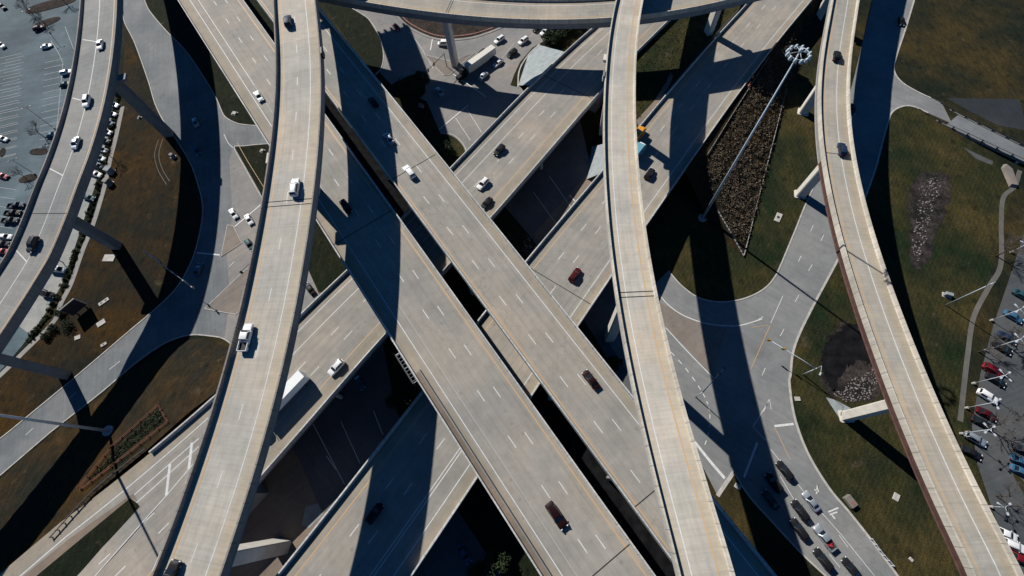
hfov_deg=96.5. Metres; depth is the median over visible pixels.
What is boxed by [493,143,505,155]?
suv
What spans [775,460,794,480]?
suv
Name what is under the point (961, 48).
lawn
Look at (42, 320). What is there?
shrub
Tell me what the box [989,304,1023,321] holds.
lamp post
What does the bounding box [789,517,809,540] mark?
suv
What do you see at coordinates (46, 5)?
planted island
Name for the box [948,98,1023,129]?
slope paving
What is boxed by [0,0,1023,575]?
ground
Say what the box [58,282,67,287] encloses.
shrub
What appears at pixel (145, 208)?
lawn
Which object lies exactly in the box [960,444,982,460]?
car
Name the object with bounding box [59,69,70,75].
suv
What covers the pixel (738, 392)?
street
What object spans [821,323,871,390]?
pond mud
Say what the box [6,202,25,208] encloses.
pickup truck
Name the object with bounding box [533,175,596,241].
bare ground
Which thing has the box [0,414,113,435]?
mast light
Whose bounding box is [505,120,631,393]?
street
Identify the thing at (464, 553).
car
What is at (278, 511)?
bare ground
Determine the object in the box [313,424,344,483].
road marking
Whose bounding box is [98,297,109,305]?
manhole slab
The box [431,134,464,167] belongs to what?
planted island
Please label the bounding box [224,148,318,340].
street
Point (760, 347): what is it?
road marking
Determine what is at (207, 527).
ramp viaduct
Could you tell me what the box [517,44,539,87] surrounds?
kerb
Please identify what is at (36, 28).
suv
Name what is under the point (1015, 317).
car
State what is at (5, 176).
car
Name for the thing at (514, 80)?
verge
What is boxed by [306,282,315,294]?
car
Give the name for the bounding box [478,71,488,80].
car
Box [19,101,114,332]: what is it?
parking lot
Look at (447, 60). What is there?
kerb
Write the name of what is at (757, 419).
road marking
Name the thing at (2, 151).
planted island
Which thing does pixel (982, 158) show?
slope paving
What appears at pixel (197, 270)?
car
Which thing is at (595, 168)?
slope paving
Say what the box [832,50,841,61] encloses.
suv
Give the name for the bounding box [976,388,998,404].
suv
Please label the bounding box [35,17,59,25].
planted island
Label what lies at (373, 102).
car
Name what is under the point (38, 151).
planted island
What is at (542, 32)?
suv
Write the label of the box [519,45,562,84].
slope paving
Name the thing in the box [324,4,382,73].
verge
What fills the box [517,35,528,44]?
suv
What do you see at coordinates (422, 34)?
kerb
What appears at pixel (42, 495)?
embankment
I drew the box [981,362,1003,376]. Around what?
suv
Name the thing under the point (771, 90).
dry brush
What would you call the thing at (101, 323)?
manhole slab
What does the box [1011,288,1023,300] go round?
car
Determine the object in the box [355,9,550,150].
street
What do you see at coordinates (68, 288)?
sidewalk
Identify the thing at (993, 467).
parking lot
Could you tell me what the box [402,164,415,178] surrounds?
suv
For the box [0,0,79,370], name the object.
parking lot
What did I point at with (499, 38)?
suv
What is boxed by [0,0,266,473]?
street
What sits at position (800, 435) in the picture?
kerb
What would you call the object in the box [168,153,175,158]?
utility box
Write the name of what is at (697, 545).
ramp viaduct
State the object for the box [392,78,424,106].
verge
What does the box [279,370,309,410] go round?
semi truck
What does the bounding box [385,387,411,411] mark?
tree
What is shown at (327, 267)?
verge
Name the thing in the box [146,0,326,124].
verge
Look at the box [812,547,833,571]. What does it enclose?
suv
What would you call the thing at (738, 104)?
silt fence
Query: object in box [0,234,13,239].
suv
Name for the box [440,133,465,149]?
kerb
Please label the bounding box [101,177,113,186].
utility box
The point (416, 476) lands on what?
freeway bridge
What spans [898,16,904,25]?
car
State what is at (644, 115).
mow strip
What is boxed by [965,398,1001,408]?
lamp post
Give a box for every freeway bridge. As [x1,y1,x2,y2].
[0,20,670,575]
[276,0,811,575]
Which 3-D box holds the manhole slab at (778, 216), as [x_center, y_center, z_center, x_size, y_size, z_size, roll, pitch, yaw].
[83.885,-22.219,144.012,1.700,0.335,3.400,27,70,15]
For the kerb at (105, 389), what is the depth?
133.49 m
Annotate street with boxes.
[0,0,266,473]
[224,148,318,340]
[292,292,500,575]
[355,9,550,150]
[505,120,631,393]
[609,0,951,575]
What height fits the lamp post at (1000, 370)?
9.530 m
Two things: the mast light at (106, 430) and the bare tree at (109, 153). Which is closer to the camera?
the mast light at (106, 430)
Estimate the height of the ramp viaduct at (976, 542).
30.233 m
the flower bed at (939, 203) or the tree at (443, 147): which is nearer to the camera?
the flower bed at (939, 203)
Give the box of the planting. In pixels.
[89,410,163,480]
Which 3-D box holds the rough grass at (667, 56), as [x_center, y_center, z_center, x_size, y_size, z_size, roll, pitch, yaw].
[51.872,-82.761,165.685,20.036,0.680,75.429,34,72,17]
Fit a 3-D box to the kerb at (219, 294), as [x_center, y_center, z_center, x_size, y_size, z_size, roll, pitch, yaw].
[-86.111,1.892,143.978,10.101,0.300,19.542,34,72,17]
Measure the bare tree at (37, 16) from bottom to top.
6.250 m
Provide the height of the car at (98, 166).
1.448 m
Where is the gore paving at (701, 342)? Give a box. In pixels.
[659,302,725,376]
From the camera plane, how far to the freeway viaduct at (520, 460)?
107.77 m
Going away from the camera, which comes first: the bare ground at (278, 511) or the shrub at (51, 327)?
the bare ground at (278, 511)
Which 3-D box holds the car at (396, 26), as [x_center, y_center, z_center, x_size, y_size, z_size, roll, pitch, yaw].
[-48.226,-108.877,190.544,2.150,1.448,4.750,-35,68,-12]
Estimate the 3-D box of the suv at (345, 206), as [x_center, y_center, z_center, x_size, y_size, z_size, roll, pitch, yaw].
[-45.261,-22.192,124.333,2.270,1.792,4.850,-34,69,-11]
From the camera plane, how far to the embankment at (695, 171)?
151.22 m
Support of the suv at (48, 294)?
on the parking lot at (34, 315)
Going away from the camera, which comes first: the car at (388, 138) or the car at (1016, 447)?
the car at (1016, 447)
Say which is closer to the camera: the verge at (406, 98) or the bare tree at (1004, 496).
the bare tree at (1004, 496)
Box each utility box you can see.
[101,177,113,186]
[102,166,115,174]
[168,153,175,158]
[942,291,953,298]
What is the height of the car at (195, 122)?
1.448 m
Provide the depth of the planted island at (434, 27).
189.04 m
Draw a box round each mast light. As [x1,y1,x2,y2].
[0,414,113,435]
[698,44,811,221]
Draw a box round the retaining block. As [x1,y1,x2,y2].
[1001,164,1017,188]
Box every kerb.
[0,14,202,438]
[0,334,229,475]
[144,0,255,125]
[204,269,246,314]
[221,225,241,256]
[234,143,267,197]
[352,8,383,74]
[396,16,501,40]
[402,17,493,36]
[424,53,473,75]
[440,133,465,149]
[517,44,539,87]
[668,188,813,302]
[716,470,734,496]
[734,473,826,575]
[788,105,928,575]
[893,0,930,97]
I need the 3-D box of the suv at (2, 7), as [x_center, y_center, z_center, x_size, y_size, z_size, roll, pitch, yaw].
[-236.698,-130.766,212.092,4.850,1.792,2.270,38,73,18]
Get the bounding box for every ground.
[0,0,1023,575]
[229,448,325,575]
[325,93,674,575]
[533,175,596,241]
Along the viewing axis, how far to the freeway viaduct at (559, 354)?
112.75 m
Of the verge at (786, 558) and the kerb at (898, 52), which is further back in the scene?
the kerb at (898, 52)
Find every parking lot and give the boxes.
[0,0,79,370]
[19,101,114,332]
[972,235,1023,573]
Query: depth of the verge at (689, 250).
143.23 m
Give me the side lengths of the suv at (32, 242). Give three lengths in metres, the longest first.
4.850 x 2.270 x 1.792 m
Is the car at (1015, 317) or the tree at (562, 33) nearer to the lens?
the car at (1015, 317)
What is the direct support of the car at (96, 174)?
on the parking lot at (34, 315)
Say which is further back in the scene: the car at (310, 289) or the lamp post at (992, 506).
the car at (310, 289)
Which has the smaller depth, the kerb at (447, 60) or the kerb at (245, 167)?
the kerb at (245, 167)
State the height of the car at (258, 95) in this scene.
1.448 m
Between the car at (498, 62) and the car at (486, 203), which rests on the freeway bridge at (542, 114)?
the car at (486, 203)
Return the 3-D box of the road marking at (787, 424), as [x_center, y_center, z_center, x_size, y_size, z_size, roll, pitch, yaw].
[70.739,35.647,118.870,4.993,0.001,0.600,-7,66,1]
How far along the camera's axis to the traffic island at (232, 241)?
152.25 m
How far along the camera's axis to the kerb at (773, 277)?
136.69 m
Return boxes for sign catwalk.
[395,353,416,385]
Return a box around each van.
[53,266,66,273]
[437,39,446,46]
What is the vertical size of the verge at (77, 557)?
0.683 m
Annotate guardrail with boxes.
[48,448,145,537]
[870,538,894,565]
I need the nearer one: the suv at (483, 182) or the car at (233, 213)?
the suv at (483, 182)
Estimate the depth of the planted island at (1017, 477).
110.59 m
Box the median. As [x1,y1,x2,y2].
[636,6,739,127]
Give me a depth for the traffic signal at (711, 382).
118.42 m
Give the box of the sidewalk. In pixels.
[0,106,124,377]
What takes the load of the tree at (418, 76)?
on the verge at (406, 98)
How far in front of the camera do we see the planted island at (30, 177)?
168.69 m
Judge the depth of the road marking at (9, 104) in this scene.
185.90 m
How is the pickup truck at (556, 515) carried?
on the freeway viaduct at (520, 460)
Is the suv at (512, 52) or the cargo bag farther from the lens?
the suv at (512, 52)
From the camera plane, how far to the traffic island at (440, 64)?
180.68 m
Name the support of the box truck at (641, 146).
on the freeway bridge at (416, 476)
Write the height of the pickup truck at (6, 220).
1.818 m
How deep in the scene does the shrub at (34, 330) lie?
141.97 m
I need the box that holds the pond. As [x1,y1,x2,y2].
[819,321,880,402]
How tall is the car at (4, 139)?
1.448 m
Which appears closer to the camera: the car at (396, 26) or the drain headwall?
the drain headwall
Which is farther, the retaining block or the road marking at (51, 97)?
the road marking at (51, 97)
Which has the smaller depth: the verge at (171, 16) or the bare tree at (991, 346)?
the bare tree at (991, 346)
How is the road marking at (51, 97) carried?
on the parking lot at (19, 37)
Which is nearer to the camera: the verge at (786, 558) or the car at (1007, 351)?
the verge at (786, 558)
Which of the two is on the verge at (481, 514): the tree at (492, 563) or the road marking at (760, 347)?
the tree at (492, 563)
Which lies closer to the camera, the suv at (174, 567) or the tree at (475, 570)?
the suv at (174, 567)
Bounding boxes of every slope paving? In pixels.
[302,504,322,527]
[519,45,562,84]
[587,144,602,178]
[826,397,849,416]
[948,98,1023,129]
[963,147,992,164]
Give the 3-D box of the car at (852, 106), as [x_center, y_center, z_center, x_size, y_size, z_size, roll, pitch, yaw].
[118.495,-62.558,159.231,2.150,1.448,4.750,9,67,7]
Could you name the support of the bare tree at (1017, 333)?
on the parking lot at (993, 467)
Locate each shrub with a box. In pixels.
[30,326,38,333]
[39,317,45,325]
[39,331,51,340]
[44,323,56,332]
[54,306,64,316]
[57,318,72,332]
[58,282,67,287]
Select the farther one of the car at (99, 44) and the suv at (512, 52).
the suv at (512, 52)
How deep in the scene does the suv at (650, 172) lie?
142.61 m
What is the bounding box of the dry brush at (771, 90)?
[704,22,811,250]
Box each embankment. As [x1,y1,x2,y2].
[0,338,228,572]
[685,0,826,254]
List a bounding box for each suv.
[0,2,6,9]
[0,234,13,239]
[0,240,10,246]
[26,235,40,252]
[32,25,44,31]
[40,290,56,298]
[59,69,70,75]
[81,94,91,107]
[162,559,181,575]
[244,238,252,250]
[283,14,292,27]
[289,178,300,196]
[327,358,344,376]
[339,199,352,214]
[364,501,383,524]
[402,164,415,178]
[476,177,489,189]
[493,34,504,43]
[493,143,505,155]
[506,47,517,57]
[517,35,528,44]
[539,29,548,35]
[568,267,581,282]
[643,168,655,179]
[764,472,783,493]
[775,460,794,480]
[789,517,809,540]
[790,499,810,521]
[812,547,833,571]
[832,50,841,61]
[836,142,847,156]
[963,430,987,447]
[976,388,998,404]
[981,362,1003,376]
[1005,537,1023,553]
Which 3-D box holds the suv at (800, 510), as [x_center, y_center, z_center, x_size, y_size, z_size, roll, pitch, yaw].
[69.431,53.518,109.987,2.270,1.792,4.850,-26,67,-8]
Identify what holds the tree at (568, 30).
on the ground at (514, 232)
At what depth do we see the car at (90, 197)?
162.11 m
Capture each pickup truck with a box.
[0,217,19,223]
[3,209,21,216]
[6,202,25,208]
[236,323,254,351]
[545,500,567,530]
[812,523,837,551]
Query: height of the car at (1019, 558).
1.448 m
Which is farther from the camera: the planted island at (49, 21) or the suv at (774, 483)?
the planted island at (49, 21)
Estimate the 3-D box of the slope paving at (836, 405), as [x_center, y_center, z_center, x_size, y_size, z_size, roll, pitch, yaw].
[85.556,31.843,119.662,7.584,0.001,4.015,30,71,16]
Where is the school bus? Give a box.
[637,126,645,141]
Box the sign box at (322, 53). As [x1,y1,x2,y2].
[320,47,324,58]
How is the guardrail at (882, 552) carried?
on the street at (738, 392)
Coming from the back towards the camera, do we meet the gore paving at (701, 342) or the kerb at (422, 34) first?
the kerb at (422, 34)
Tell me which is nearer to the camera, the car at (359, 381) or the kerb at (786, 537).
the kerb at (786, 537)
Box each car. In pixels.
[0,135,8,141]
[0,172,8,179]
[0,249,7,253]
[40,43,52,49]
[45,132,54,138]
[58,81,68,87]
[70,136,81,149]
[84,194,95,200]
[92,171,102,177]
[95,39,104,49]
[95,163,104,168]
[192,117,199,127]
[193,145,200,155]
[193,263,203,276]
[228,208,238,219]
[244,214,253,225]
[253,90,263,101]
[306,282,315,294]
[353,374,365,389]
[367,96,378,107]
[382,132,394,144]
[392,23,400,30]
[435,87,443,96]
[456,542,471,564]
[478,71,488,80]
[481,197,492,209]
[493,58,503,67]
[582,369,599,389]
[761,489,779,510]
[801,490,820,512]
[840,556,861,575]
[850,103,855,113]
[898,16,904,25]
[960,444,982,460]
[970,414,991,430]
[975,406,995,421]
[984,372,1006,387]
[991,341,1012,355]
[996,330,1015,345]
[1000,527,1017,541]
[1002,309,1023,323]
[1009,453,1023,466]
[1009,463,1023,476]
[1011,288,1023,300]
[1012,442,1023,453]
[1012,551,1023,563]
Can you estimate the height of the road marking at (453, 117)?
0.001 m
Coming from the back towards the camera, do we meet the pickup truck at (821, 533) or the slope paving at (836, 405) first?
the slope paving at (836, 405)
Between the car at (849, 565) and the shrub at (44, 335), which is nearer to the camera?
the car at (849, 565)
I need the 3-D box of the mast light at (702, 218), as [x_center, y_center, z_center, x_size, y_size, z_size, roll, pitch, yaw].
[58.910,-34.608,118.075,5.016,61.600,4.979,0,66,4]
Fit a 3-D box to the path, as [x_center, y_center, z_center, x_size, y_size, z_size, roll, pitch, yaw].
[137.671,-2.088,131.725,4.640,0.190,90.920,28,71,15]
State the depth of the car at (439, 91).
173.31 m
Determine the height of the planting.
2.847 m
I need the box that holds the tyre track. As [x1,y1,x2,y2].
[154,142,165,183]
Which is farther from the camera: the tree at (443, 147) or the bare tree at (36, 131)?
the bare tree at (36, 131)
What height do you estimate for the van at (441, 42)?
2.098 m
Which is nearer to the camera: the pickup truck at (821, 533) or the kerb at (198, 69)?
the pickup truck at (821, 533)
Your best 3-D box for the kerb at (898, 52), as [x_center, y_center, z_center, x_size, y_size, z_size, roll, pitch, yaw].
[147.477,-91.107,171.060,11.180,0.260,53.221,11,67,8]
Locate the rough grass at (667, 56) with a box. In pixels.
[636,10,727,116]
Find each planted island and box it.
[0,148,4,156]
[19,174,36,182]
[25,0,74,12]
[29,148,46,154]
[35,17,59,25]
[400,17,498,38]
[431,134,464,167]
[1013,474,1023,493]
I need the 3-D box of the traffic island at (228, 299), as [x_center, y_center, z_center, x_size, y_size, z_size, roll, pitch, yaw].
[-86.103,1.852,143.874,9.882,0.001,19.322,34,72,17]
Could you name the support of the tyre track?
on the lawn at (145, 208)
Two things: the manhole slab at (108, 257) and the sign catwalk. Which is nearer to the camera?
the sign catwalk
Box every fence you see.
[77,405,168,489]
[706,57,768,155]
[717,209,744,255]
[743,88,786,256]
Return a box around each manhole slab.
[96,319,105,327]
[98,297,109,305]
[102,254,115,261]
[734,483,741,489]
[774,212,782,222]
[892,492,899,501]
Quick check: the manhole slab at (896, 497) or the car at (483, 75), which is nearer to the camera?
the manhole slab at (896, 497)
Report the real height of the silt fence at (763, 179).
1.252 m
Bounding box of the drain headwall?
[842,494,857,508]
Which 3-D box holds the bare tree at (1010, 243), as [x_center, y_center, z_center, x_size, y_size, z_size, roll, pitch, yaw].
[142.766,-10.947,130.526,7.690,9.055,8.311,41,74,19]
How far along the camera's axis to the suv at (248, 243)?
149.65 m
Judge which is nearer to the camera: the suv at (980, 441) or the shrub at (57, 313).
the suv at (980, 441)
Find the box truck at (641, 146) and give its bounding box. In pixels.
[637,142,646,156]
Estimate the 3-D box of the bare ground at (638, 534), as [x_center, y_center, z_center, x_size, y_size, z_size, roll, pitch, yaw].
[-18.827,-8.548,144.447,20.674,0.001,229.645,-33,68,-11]
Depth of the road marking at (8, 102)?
187.97 m
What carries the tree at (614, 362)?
on the ground at (514, 232)
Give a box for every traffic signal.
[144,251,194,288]
[421,54,446,78]
[695,367,724,396]
[767,338,821,374]
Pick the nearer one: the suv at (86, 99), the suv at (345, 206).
the suv at (345, 206)
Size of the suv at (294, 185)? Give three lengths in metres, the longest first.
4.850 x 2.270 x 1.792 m
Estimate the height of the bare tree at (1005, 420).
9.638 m
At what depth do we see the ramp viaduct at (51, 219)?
134.84 m
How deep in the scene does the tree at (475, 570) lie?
106.95 m
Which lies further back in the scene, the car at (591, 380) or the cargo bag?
the cargo bag
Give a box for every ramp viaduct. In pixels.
[0,0,173,379]
[151,0,324,575]
[318,0,759,67]
[599,0,734,575]
[794,0,1023,575]
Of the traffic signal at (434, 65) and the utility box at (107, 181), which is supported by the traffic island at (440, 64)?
the traffic signal at (434, 65)
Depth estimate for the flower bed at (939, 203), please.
142.12 m
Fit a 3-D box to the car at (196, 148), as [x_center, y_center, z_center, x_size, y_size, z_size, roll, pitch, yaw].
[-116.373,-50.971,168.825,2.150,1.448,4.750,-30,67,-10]
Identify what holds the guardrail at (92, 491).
on the freeway bridge at (542, 114)
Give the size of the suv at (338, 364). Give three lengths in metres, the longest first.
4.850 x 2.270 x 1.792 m
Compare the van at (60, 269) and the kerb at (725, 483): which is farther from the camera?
the van at (60, 269)
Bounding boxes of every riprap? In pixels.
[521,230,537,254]
[834,369,877,401]
[912,178,940,260]
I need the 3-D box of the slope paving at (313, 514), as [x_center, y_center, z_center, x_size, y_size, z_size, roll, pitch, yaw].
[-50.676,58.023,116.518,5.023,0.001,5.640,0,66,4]
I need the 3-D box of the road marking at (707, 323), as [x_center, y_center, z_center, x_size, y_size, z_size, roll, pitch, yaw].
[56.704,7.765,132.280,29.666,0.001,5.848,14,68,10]
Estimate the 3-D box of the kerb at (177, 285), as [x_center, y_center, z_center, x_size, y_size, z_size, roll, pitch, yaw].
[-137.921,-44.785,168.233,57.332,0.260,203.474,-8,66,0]
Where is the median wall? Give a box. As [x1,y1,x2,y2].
[637,5,740,127]
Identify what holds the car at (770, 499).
on the street at (738, 392)
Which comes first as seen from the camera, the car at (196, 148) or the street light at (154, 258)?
the street light at (154, 258)
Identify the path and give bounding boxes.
[957,170,1021,421]
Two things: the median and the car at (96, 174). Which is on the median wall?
the median
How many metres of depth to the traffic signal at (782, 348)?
119.88 m
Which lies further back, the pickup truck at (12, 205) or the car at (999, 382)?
the pickup truck at (12, 205)
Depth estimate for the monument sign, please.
141.55 m
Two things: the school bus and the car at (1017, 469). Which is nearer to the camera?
the car at (1017, 469)
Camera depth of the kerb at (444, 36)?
187.55 m
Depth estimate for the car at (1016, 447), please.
112.72 m
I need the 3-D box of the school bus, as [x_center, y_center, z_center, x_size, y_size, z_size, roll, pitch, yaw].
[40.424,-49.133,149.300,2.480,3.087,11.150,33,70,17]
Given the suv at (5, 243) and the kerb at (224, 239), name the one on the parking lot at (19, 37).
the suv at (5, 243)
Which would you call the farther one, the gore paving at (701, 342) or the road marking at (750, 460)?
the gore paving at (701, 342)
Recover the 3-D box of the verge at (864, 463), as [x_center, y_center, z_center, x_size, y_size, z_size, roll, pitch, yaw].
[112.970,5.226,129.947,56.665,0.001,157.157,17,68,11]
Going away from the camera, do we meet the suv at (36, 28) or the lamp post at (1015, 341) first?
the lamp post at (1015, 341)
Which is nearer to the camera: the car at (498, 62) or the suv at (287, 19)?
the suv at (287, 19)
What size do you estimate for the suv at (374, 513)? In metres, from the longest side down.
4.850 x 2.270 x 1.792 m
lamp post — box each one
[21,105,55,129]
[959,422,996,436]
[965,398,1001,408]
[971,369,1011,384]
[984,333,1023,351]
[988,502,1011,514]
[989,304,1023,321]
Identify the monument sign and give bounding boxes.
[59,298,86,315]
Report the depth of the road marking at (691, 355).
127.58 m
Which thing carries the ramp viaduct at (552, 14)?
on the ground at (514, 232)
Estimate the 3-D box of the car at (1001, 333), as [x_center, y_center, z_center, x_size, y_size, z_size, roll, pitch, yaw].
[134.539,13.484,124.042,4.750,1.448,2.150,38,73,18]
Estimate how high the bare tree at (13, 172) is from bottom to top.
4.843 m
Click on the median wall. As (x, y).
(716, 34)
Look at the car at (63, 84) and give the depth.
187.47 m
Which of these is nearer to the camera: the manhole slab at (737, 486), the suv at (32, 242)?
the manhole slab at (737, 486)
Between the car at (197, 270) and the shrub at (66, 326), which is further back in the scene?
the car at (197, 270)
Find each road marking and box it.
[0,54,18,156]
[0,56,22,157]
[41,59,63,152]
[197,252,219,255]
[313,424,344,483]
[341,422,359,462]
[439,105,468,129]
[658,294,761,325]
[666,328,713,377]
[695,441,725,478]
[743,442,757,477]
[751,326,769,368]
[753,403,767,440]
[771,450,874,575]
[774,423,793,426]
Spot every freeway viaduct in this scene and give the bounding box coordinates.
[178,0,655,575]
[257,0,776,575]
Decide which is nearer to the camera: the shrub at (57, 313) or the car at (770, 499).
the car at (770, 499)
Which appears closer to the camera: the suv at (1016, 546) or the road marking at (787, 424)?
the suv at (1016, 546)
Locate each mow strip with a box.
[24,494,136,575]
[636,72,672,125]
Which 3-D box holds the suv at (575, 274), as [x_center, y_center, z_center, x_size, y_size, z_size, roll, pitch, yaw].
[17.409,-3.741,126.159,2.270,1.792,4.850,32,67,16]
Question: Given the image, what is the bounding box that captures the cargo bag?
[826,540,832,546]
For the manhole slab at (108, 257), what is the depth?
152.08 m
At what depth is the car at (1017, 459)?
111.63 m
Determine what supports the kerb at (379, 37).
on the street at (404, 56)
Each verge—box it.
[37,498,139,575]
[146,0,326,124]
[235,144,268,194]
[309,221,345,291]
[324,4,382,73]
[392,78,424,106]
[398,405,539,575]
[511,45,536,86]
[649,65,817,300]
[720,476,823,575]
[791,107,1012,575]
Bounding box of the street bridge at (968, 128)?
[919,98,1023,163]
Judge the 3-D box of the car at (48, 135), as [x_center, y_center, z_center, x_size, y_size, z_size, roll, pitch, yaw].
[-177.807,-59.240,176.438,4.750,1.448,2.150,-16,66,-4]
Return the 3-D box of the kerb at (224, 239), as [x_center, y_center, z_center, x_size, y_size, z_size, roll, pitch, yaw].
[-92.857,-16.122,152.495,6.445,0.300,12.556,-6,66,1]
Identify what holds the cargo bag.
on the pickup truck at (821, 533)
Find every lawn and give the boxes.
[0,23,201,434]
[896,0,1023,131]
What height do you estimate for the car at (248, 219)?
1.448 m
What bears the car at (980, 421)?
on the parking lot at (993, 467)
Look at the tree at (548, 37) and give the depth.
179.93 m
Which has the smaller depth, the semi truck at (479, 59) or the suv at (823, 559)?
the suv at (823, 559)
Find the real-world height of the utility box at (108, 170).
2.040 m
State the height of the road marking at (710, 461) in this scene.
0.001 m
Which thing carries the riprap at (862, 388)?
on the verge at (864, 463)
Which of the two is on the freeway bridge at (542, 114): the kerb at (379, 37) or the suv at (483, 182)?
the suv at (483, 182)
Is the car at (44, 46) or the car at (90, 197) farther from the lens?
the car at (44, 46)
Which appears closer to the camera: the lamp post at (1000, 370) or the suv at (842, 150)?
the lamp post at (1000, 370)
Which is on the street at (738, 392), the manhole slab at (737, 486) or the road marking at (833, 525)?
the road marking at (833, 525)
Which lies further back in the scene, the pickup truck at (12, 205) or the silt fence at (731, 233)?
the pickup truck at (12, 205)
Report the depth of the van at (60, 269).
150.06 m
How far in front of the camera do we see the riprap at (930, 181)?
141.67 m
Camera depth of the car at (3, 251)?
154.64 m
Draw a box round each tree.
[11,166,25,177]
[15,0,31,13]
[26,121,44,137]
[27,8,44,23]
[98,148,114,159]
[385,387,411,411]
[411,70,429,83]
[436,140,455,157]
[464,560,490,575]
[483,543,510,575]
[541,29,559,44]
[551,29,567,40]
[560,29,573,33]
[605,356,623,370]
[978,332,1009,362]
[989,407,1023,441]
[995,231,1023,256]
[995,479,1023,510]
[1004,325,1023,348]
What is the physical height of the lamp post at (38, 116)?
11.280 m
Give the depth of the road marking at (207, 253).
150.75 m
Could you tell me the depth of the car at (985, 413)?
116.21 m
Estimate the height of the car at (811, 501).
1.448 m
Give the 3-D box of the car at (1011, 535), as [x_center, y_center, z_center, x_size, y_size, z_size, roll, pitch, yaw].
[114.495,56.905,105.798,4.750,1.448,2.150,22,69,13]
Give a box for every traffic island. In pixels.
[206,269,247,313]
[222,225,240,255]
[425,54,471,74]
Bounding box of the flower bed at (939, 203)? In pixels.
[908,171,951,270]
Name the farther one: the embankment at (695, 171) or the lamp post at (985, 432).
the embankment at (695, 171)
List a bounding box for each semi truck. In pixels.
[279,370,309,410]
[456,45,495,81]
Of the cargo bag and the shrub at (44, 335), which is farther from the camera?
the shrub at (44, 335)
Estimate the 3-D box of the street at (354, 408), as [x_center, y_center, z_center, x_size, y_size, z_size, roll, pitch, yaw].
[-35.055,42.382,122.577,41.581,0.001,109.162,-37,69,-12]
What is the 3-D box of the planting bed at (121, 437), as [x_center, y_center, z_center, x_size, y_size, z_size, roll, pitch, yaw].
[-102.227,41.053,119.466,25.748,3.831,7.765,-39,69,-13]
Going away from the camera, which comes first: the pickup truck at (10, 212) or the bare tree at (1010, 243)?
the bare tree at (1010, 243)
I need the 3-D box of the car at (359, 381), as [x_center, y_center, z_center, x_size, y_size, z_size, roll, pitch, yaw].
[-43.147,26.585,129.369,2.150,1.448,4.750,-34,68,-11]
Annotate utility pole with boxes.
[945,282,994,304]
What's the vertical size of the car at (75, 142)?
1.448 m
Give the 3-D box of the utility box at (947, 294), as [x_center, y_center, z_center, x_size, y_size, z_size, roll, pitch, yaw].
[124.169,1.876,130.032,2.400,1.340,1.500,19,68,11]
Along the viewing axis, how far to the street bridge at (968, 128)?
150.97 m
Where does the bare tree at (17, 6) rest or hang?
on the parking lot at (19, 37)
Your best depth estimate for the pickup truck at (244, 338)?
93.03 m
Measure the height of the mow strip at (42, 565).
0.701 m
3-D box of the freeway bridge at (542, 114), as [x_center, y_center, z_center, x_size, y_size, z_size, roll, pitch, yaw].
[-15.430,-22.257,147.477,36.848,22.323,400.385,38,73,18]
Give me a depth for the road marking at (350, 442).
123.25 m
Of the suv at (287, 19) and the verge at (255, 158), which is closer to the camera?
the suv at (287, 19)

